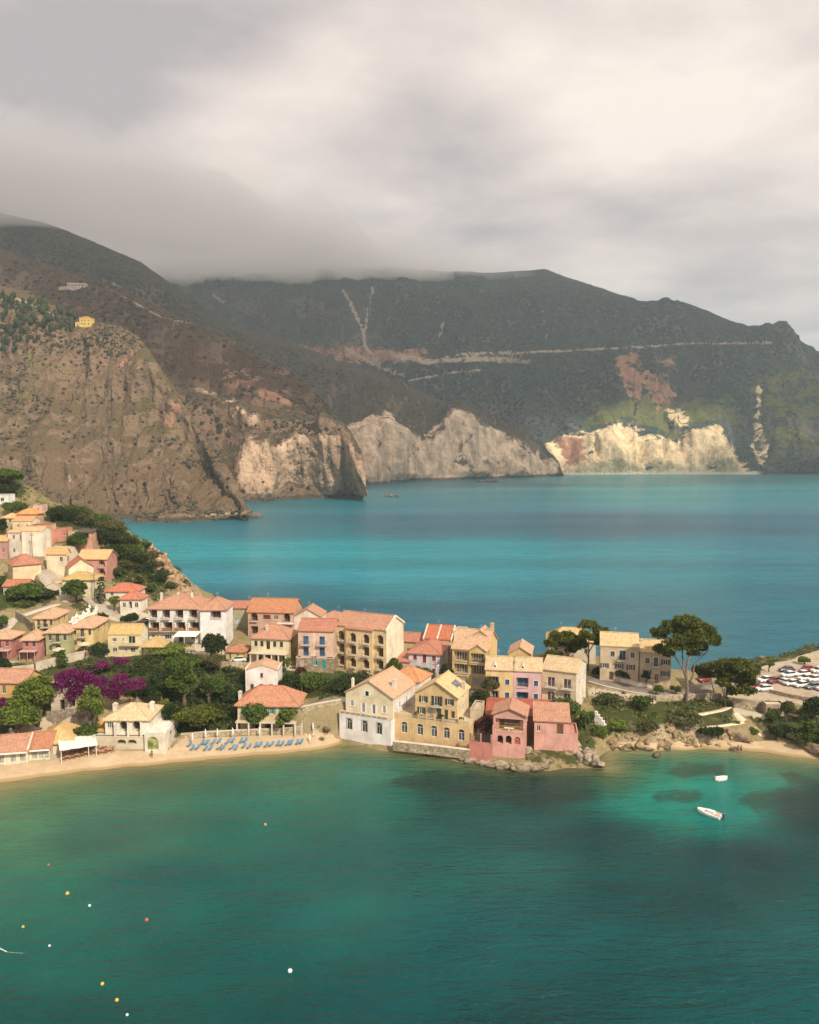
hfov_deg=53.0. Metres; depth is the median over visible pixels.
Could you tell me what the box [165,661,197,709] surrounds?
tree
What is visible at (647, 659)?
window
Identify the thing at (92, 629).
cottage
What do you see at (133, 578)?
scrub tree
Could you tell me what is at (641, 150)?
sky
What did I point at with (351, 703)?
window
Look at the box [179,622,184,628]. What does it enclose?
balcony door
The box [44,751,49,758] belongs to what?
window
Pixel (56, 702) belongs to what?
old house
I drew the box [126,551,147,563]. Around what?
scrub tree
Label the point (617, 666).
window
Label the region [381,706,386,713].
window
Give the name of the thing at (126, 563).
scrub tree
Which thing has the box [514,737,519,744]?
window
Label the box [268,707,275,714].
window
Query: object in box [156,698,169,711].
tree
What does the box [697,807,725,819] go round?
motorboat
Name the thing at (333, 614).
hipped house
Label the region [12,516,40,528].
hill house
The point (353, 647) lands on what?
balcony door
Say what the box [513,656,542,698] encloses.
terraced house
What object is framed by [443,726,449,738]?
window
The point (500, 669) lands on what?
terraced house
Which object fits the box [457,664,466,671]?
balcony door
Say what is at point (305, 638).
balcony door
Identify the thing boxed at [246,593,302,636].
balcony house
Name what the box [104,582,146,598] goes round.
white house
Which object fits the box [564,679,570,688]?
balcony door
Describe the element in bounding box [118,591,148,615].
white house
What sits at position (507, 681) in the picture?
window
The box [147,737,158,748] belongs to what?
window
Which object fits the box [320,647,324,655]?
balcony door
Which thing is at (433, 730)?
window
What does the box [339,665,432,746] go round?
seaside house
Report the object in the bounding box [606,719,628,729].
bush
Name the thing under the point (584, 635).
umbrella pine
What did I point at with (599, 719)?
stepped wall
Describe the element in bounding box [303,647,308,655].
balcony door
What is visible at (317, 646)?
balcony house
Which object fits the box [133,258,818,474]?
mountain
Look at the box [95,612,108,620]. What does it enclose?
bush
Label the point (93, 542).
hill house
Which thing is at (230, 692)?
bush
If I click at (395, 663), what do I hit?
bush
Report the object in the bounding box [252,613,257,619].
balcony door
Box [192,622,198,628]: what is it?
balcony door
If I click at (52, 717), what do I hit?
terrace wall
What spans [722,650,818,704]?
car park
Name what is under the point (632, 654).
window
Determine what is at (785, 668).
parked car
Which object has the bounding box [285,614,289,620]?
balcony door
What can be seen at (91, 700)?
tree
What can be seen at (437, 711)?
seaside house
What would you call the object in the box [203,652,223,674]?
bush
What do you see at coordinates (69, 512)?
scrub tree
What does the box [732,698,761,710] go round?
car park wall
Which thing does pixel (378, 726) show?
window
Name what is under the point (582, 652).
pine house
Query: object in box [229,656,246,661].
parked car
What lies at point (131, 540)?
scrub tree
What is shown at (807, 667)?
parked car
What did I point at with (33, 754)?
window
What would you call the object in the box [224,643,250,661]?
house
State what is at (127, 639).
cream house
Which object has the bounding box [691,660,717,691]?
leaning pine
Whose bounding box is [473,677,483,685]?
garage door
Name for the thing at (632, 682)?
road wall
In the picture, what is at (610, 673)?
door
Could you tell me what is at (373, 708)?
window
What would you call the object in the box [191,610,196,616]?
balcony door
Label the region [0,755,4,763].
window
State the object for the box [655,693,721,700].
terrace wall
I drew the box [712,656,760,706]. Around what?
umbrella pine
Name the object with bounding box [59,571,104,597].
hill house
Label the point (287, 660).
palm like tree
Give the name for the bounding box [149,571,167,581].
scrub tree
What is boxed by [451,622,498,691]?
mustard house
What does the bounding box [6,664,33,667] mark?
garden wall
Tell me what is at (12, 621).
lane
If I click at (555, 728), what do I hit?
pink wing house
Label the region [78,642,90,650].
open parasol
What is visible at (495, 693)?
balcony door
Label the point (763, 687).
parked car
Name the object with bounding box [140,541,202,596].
headland rocks
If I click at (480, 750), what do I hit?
yard wall
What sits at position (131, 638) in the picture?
window
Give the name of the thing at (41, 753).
window
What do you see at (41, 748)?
beach taverna
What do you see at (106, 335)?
scrub
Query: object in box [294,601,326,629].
gabled house
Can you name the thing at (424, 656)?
window
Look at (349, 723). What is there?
window
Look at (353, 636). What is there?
balcony door
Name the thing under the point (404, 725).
window
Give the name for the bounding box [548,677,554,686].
balcony door
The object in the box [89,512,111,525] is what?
scrub tree
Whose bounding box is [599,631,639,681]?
stone house
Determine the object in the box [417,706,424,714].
window
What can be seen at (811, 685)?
parked car
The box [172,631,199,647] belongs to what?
pergola
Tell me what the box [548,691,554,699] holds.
window
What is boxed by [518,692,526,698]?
balcony door
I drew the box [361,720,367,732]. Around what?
window
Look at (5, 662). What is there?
tree
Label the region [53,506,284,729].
thicket
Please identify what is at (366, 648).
balcony door
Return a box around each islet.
[249,512,261,517]
[383,494,399,496]
[477,479,497,481]
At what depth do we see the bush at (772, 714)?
179.62 m
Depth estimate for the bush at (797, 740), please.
172.82 m
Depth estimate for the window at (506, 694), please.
185.51 m
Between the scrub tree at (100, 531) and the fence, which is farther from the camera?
the scrub tree at (100, 531)
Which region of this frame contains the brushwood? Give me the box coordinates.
[0,480,818,743]
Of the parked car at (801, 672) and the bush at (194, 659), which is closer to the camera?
the bush at (194, 659)
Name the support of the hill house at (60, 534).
on the ground at (327, 716)
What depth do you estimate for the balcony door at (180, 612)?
212.01 m
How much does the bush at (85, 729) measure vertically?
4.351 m
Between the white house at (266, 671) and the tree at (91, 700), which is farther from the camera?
the white house at (266, 671)
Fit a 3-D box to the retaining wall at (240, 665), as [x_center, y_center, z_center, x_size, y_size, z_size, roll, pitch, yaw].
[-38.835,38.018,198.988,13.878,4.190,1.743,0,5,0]
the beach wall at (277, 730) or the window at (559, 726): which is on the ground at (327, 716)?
the beach wall at (277, 730)
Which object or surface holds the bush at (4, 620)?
on the ground at (327, 716)
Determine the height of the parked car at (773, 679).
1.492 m
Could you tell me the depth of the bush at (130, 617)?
219.69 m
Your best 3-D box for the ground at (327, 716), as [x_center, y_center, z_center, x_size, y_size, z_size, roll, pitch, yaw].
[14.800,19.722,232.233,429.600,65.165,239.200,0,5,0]
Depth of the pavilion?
170.91 m
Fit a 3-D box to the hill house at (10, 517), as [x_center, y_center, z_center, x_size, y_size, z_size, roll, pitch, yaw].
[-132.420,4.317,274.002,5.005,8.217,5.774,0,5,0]
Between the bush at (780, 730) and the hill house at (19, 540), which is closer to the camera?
the bush at (780, 730)
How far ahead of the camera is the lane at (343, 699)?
183.27 m
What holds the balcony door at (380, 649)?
in the yellow hotel at (373, 643)
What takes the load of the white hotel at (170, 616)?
on the ground at (327, 716)
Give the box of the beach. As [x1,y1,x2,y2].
[0,735,818,782]
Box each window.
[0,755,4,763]
[2,685,5,692]
[10,754,16,762]
[19,753,25,762]
[31,752,37,759]
[38,751,44,759]
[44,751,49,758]
[107,722,113,728]
[128,636,134,642]
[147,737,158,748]
[165,635,171,639]
[263,615,270,619]
[266,641,269,649]
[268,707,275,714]
[312,660,318,665]
[346,717,352,729]
[349,700,354,706]
[360,703,365,712]
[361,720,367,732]
[370,704,376,714]
[376,722,381,733]
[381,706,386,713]
[401,721,407,732]
[412,654,416,659]
[416,723,423,734]
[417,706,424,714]
[419,695,427,702]
[423,655,426,663]
[430,725,437,736]
[431,655,435,661]
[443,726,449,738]
[445,699,453,705]
[451,711,454,718]
[458,728,464,740]
[504,679,509,685]
[504,692,509,697]
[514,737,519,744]
[533,680,538,686]
[533,693,538,698]
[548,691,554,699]
[556,724,563,734]
[564,693,570,699]
[600,663,608,668]
[610,651,614,657]
[615,664,623,669]
[626,664,634,670]
[630,652,634,658]
[645,657,649,663]
[654,674,658,682]
[661,659,669,665]
[661,671,669,676]
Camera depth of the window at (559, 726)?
170.32 m
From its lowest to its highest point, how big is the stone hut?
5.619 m
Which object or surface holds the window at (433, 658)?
in the lilac house at (425, 653)
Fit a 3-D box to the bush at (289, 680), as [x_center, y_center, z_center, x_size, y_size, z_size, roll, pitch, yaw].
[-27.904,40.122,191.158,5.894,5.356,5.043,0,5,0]
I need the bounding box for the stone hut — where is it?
[761,700,784,715]
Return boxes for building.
[67,283,86,289]
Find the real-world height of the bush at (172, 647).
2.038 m
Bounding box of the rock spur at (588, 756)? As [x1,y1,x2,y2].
[525,741,604,767]
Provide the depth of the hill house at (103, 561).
259.61 m
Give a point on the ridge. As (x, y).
(209, 361)
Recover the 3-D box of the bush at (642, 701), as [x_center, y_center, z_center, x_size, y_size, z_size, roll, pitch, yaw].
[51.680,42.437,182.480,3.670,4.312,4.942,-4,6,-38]
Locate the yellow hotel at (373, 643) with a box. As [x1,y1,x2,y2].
[336,610,404,676]
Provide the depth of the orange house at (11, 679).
182.80 m
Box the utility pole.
[650,678,656,704]
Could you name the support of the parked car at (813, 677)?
on the car park
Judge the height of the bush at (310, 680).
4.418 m
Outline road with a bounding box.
[586,675,737,694]
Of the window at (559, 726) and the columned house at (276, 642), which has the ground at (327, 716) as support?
the columned house at (276, 642)
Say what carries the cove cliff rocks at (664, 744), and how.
on the ground at (327, 716)
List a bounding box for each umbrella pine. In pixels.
[543,629,587,657]
[576,619,608,670]
[649,613,721,700]
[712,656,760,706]
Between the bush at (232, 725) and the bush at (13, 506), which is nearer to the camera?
the bush at (232, 725)
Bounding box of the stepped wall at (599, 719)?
[594,711,608,729]
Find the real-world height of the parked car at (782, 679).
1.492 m
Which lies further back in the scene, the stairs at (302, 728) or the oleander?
the oleander
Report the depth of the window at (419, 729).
175.12 m
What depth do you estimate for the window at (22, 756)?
164.55 m
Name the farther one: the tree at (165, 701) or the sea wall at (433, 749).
the tree at (165, 701)
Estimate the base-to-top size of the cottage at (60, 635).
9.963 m
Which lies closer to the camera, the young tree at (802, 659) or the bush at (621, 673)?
the bush at (621, 673)
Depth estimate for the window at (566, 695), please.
184.25 m
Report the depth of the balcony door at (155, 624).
212.27 m
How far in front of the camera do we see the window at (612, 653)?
196.51 m
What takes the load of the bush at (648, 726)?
on the cove cliff rocks at (664, 744)
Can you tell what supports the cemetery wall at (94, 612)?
on the ground at (327, 716)
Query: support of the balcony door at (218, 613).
in the white hotel at (170, 616)
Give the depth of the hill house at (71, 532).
266.25 m
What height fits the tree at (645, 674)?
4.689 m
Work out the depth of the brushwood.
189.61 m
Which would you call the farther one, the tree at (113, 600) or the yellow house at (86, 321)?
the yellow house at (86, 321)
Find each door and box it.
[152,610,156,616]
[153,622,158,628]
[165,610,169,616]
[166,622,171,628]
[178,610,182,616]
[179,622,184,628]
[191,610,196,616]
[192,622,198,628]
[213,611,220,616]
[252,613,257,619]
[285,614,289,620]
[303,636,308,643]
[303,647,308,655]
[319,636,324,644]
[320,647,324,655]
[322,660,325,667]
[351,633,355,641]
[351,645,355,653]
[364,634,368,642]
[365,647,368,655]
[365,660,368,667]
[379,648,382,655]
[379,660,382,668]
[429,707,432,716]
[431,696,441,705]
[457,651,466,659]
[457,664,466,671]
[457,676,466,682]
[473,653,483,661]
[473,665,483,673]
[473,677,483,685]
[492,691,497,696]
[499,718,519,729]
[518,678,526,685]
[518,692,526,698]
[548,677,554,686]
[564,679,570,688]
[609,672,613,679]
[619,650,626,659]
[653,657,658,666]
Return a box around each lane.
[0,604,60,629]
[37,569,148,627]
[300,697,345,709]
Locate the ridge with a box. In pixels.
[0,249,346,502]
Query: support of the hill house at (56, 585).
on the ground at (327, 716)
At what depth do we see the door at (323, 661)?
197.33 m
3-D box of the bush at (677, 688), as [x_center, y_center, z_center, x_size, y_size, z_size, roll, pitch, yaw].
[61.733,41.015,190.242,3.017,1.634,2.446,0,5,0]
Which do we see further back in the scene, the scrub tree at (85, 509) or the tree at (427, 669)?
the scrub tree at (85, 509)
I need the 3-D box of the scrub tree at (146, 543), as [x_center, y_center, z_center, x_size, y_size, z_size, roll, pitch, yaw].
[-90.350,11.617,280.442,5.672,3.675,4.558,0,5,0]
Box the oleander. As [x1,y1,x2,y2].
[596,692,618,702]
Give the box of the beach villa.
[92,697,180,753]
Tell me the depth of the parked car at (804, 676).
206.80 m
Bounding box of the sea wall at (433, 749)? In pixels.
[393,740,469,758]
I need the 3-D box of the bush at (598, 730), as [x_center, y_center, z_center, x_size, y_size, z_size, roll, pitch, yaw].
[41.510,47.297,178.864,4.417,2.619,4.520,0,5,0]
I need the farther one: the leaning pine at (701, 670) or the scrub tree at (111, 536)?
the scrub tree at (111, 536)
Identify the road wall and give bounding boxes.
[302,699,340,713]
[588,681,654,696]
[596,674,654,688]
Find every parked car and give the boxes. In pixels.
[136,617,148,622]
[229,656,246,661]
[696,676,711,682]
[756,684,772,691]
[757,675,770,682]
[766,676,779,683]
[778,665,795,671]
[778,677,788,683]
[780,670,796,677]
[783,678,797,686]
[792,680,807,687]
[795,669,810,675]
[797,673,810,679]
[801,665,813,670]
[804,682,818,689]
[806,674,818,681]
[810,666,818,673]
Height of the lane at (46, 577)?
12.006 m
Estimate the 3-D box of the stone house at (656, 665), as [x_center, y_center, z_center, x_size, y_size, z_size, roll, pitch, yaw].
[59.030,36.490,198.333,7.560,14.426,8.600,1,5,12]
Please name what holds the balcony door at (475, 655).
in the mustard house at (471, 648)
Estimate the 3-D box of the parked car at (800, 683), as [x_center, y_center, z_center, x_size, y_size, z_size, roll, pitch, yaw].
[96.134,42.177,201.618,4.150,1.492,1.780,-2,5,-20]
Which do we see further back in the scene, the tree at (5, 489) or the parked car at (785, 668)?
the tree at (5, 489)
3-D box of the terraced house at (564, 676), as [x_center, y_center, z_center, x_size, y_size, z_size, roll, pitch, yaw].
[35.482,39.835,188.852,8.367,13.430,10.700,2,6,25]
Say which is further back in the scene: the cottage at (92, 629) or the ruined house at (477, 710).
the cottage at (92, 629)
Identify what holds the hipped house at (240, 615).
on the ground at (327, 716)
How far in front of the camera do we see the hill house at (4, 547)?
255.38 m
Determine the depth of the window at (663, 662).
194.55 m
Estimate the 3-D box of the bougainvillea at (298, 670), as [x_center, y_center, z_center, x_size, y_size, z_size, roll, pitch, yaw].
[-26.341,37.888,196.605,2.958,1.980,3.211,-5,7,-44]
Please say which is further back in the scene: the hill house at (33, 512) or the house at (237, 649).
the hill house at (33, 512)
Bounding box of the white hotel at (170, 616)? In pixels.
[146,592,234,647]
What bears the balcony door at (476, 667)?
in the mustard house at (471, 648)
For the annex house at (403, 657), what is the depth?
201.22 m
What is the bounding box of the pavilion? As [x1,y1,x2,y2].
[47,721,80,753]
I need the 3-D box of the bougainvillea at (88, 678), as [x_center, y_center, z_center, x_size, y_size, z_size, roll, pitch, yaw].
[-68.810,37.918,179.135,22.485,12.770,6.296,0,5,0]
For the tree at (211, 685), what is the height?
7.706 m
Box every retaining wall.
[15,611,34,630]
[220,661,248,669]
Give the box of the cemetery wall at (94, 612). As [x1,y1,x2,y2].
[78,611,96,619]
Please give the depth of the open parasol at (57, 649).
199.05 m
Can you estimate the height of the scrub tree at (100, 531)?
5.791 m
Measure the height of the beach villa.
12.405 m
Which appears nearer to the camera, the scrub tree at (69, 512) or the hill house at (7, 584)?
the hill house at (7, 584)
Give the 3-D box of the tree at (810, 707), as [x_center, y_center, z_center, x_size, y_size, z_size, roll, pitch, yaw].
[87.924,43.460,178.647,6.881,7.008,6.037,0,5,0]
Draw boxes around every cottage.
[0,629,25,658]
[19,629,45,662]
[31,607,70,630]
[42,623,75,654]
[69,615,109,649]
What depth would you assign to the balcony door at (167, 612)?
212.01 m
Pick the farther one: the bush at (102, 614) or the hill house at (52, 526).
the hill house at (52, 526)
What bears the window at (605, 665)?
in the stone house at (619, 650)
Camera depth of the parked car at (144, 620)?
222.58 m
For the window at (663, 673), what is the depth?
194.79 m
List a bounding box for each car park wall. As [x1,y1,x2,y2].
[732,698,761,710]
[769,689,809,699]
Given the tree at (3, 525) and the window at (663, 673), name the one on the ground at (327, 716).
the tree at (3, 525)
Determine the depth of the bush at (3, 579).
240.00 m
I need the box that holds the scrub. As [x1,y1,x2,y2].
[0,255,351,520]
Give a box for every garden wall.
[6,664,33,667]
[35,650,86,670]
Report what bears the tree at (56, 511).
on the ground at (327, 716)
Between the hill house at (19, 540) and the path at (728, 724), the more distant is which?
the hill house at (19, 540)
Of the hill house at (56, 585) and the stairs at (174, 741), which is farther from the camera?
the hill house at (56, 585)
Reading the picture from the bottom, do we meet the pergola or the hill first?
the pergola
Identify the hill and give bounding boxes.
[0,285,251,522]
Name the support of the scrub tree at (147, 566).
on the ground at (327, 716)
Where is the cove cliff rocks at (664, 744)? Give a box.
[603,720,738,751]
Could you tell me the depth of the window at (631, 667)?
195.84 m
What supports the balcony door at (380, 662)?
in the yellow hotel at (373, 643)
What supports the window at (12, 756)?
in the beach taverna at (15, 748)
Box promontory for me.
[0,213,563,484]
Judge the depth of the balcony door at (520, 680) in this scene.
185.55 m
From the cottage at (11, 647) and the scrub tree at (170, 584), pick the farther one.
the scrub tree at (170, 584)
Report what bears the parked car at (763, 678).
on the car park
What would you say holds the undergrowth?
on the ground at (327, 716)
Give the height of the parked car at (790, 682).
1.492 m
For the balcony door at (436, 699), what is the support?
in the seaside house at (437, 711)
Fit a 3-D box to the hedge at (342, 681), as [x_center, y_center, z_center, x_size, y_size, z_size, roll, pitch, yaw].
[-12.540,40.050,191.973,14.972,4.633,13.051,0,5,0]
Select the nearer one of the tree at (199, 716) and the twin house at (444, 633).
the tree at (199, 716)
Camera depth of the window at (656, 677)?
195.41 m
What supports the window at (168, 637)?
in the white hotel at (170, 616)
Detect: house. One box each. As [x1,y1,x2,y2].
[0,494,14,503]
[0,535,9,558]
[0,668,41,697]
[1,513,17,530]
[1,579,34,594]
[5,553,42,579]
[6,526,51,557]
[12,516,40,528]
[16,508,44,522]
[28,523,55,544]
[33,504,47,513]
[45,547,71,576]
[45,579,61,592]
[51,685,87,714]
[53,527,72,543]
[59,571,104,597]
[65,555,93,575]
[68,530,77,545]
[75,316,93,326]
[76,528,99,551]
[79,549,118,579]
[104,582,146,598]
[107,623,147,656]
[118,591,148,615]
[141,635,170,654]
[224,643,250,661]
[231,597,250,628]
[234,679,306,737]
[245,654,282,690]
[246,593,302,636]
[248,624,297,666]
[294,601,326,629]
[296,613,338,673]
[326,610,341,617]
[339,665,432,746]
[394,669,476,747]
[397,651,410,668]
[404,631,423,650]
[406,636,449,676]
[423,623,467,666]
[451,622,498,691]
[470,700,484,738]
[485,651,514,697]
[485,697,550,737]
[491,697,529,757]
[507,638,533,656]
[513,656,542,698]
[533,700,577,751]
[542,654,587,703]
[546,627,595,663]
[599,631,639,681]
[638,638,670,687]
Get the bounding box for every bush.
[0,575,6,584]
[0,615,9,628]
[1,500,30,513]
[13,599,36,606]
[43,589,59,595]
[71,656,116,672]
[73,722,99,735]
[87,641,109,657]
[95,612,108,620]
[120,612,138,622]
[122,679,147,697]
[141,641,190,654]
[161,652,203,669]
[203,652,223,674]
[215,685,242,702]
[228,719,239,728]
[278,672,299,688]
[294,671,327,689]
[384,657,402,669]
[469,688,491,706]
[591,666,599,675]
[591,724,610,737]
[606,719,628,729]
[614,670,629,678]
[631,695,653,710]
[635,719,659,732]
[652,685,663,694]
[665,708,702,726]
[669,685,681,691]
[696,726,725,735]
[749,726,760,733]
[765,709,779,721]
[766,724,794,736]
[786,732,810,745]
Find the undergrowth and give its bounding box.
[0,481,818,740]
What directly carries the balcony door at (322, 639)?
in the balcony house at (317, 646)
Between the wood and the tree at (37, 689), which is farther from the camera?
the wood
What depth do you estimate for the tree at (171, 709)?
179.15 m
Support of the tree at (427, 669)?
on the ground at (327, 716)
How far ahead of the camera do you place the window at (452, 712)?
173.80 m
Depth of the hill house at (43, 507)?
280.11 m
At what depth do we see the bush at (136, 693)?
187.31 m
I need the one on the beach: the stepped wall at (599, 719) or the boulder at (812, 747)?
the boulder at (812, 747)
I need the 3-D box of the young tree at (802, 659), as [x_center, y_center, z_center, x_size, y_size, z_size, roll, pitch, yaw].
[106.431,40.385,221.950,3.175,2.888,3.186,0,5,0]
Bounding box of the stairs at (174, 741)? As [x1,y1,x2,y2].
[168,736,179,747]
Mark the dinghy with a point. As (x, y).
(720, 778)
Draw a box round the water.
[0,474,818,1023]
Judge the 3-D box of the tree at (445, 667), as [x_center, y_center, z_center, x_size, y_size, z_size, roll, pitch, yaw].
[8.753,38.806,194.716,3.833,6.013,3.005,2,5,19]
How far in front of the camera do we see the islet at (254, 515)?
696.39 m
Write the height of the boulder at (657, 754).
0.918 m
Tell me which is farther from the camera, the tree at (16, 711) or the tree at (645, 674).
the tree at (645, 674)
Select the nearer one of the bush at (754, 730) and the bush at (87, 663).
the bush at (754, 730)
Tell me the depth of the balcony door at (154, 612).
212.01 m
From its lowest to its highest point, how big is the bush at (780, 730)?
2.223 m
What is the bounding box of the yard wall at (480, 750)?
[469,741,492,760]
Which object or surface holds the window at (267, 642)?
in the columned house at (276, 642)
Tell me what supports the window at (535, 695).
in the terraced house at (527, 682)
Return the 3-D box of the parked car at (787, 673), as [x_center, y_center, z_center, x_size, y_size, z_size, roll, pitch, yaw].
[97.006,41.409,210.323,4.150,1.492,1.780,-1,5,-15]
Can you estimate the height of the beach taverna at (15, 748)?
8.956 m
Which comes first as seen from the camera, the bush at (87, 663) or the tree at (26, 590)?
the bush at (87, 663)
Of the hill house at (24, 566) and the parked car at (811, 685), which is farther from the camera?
the hill house at (24, 566)
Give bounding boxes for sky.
[0,0,818,350]
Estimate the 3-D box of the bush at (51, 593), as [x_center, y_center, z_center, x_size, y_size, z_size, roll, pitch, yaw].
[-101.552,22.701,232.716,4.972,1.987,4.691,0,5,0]
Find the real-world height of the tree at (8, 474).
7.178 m
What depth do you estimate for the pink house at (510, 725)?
168.99 m
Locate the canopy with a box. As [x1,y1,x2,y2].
[58,734,97,763]
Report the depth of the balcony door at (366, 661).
199.22 m
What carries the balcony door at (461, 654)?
in the mustard house at (471, 648)
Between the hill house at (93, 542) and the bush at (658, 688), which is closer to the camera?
the bush at (658, 688)
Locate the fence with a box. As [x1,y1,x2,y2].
[469,732,492,743]
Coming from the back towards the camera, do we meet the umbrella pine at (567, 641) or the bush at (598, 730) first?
the umbrella pine at (567, 641)
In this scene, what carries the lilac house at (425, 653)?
on the ground at (327, 716)
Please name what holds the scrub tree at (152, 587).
on the ground at (327, 716)
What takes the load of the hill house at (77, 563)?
on the ground at (327, 716)
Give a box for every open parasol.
[52,647,64,651]
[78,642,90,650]
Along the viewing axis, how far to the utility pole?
183.31 m
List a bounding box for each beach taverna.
[0,729,34,764]
[27,730,56,760]
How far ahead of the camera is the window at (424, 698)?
175.85 m
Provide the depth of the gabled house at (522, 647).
201.27 m
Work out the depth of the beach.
171.51 m
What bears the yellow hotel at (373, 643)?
on the ground at (327, 716)
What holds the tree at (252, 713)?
on the ground at (327, 716)
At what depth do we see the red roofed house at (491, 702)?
180.52 m
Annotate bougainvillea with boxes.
[0,697,7,707]
[50,657,145,709]
[295,667,306,673]
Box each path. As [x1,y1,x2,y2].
[698,707,730,715]
[706,721,744,727]
[727,707,765,737]
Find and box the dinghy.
[714,776,726,781]
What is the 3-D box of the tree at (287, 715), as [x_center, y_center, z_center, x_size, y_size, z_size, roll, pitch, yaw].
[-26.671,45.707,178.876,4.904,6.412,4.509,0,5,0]
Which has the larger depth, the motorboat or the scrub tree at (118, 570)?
the scrub tree at (118, 570)
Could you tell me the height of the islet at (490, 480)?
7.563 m
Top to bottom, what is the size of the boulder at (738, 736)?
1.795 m
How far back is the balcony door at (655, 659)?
195.01 m
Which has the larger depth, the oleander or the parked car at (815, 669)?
the parked car at (815, 669)
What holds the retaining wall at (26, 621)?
on the ground at (327, 716)
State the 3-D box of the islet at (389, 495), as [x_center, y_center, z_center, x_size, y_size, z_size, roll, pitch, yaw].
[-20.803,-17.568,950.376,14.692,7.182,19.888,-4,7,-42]
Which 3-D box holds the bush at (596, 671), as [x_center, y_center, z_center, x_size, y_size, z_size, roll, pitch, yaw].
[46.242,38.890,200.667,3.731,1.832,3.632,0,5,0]
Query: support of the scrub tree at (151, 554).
on the ground at (327, 716)
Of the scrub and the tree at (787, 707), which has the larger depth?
the scrub
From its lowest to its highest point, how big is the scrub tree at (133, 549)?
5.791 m
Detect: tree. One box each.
[0,468,24,484]
[0,484,18,493]
[0,518,7,534]
[0,657,12,667]
[0,696,42,732]
[3,582,48,599]
[12,671,55,726]
[45,505,65,522]
[56,649,68,668]
[60,579,87,602]
[61,508,82,520]
[63,503,91,519]
[66,532,87,552]
[73,510,99,524]
[76,685,104,725]
[85,525,110,536]
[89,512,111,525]
[94,576,105,603]
[95,518,126,531]
[97,528,124,544]
[100,544,112,548]
[106,542,132,557]
[108,596,119,610]
[113,566,128,576]
[116,542,144,558]
[117,536,138,544]
[117,557,139,569]
[125,573,143,582]
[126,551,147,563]
[134,548,158,562]
[135,561,156,572]
[136,541,151,547]
[143,583,156,592]
[143,670,173,701]
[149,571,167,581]
[151,560,164,565]
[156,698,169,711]
[162,700,184,719]
[165,581,175,586]
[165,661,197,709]
[171,704,225,730]
[199,674,225,704]
[201,631,228,655]
[241,702,268,728]
[276,707,296,726]
[280,656,291,666]
[415,666,434,676]
[439,663,453,673]
[473,716,492,741]
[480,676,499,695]
[641,671,650,687]
[764,659,774,671]
[779,700,795,722]
[796,719,818,743]
[798,656,810,663]
[799,696,818,719]
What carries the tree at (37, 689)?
on the ground at (327, 716)
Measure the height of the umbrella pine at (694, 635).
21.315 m
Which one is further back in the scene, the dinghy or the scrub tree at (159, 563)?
the scrub tree at (159, 563)
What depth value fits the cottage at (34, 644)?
199.28 m
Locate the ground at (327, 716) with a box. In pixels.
[0,478,818,770]
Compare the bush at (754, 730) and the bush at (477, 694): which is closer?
the bush at (754, 730)
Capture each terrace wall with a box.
[46,708,85,723]
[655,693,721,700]
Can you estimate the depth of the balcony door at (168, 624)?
212.27 m
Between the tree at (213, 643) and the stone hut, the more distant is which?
the tree at (213, 643)
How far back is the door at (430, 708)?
175.57 m
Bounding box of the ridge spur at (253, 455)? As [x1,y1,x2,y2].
[160,367,367,498]
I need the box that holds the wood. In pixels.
[0,288,76,351]
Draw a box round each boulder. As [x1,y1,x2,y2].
[323,726,330,732]
[652,751,660,757]
[728,732,753,742]
[797,741,818,753]
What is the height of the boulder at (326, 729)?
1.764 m
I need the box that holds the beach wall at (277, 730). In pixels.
[181,726,300,738]
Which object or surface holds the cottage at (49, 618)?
on the ground at (327, 716)
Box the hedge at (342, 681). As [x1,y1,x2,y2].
[323,670,371,694]
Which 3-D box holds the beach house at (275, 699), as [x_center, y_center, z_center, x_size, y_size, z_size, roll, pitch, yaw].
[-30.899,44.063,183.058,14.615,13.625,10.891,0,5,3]
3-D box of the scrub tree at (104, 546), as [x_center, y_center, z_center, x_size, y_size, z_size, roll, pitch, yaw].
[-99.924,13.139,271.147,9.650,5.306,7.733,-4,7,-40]
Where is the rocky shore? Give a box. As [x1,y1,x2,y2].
[424,754,552,772]
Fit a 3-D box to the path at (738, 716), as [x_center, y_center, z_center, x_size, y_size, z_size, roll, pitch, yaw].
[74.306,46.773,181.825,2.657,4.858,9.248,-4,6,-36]
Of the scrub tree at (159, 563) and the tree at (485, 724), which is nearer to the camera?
the tree at (485, 724)
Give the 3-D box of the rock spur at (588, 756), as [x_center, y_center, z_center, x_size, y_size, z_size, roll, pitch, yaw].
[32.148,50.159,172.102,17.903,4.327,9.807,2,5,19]
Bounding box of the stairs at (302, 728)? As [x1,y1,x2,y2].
[293,709,305,735]
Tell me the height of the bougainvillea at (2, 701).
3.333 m
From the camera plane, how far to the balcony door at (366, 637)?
198.73 m
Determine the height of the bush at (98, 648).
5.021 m
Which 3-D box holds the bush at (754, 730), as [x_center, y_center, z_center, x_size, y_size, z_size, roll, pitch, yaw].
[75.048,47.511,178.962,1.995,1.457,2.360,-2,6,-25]
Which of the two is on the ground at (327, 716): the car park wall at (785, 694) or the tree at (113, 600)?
the tree at (113, 600)

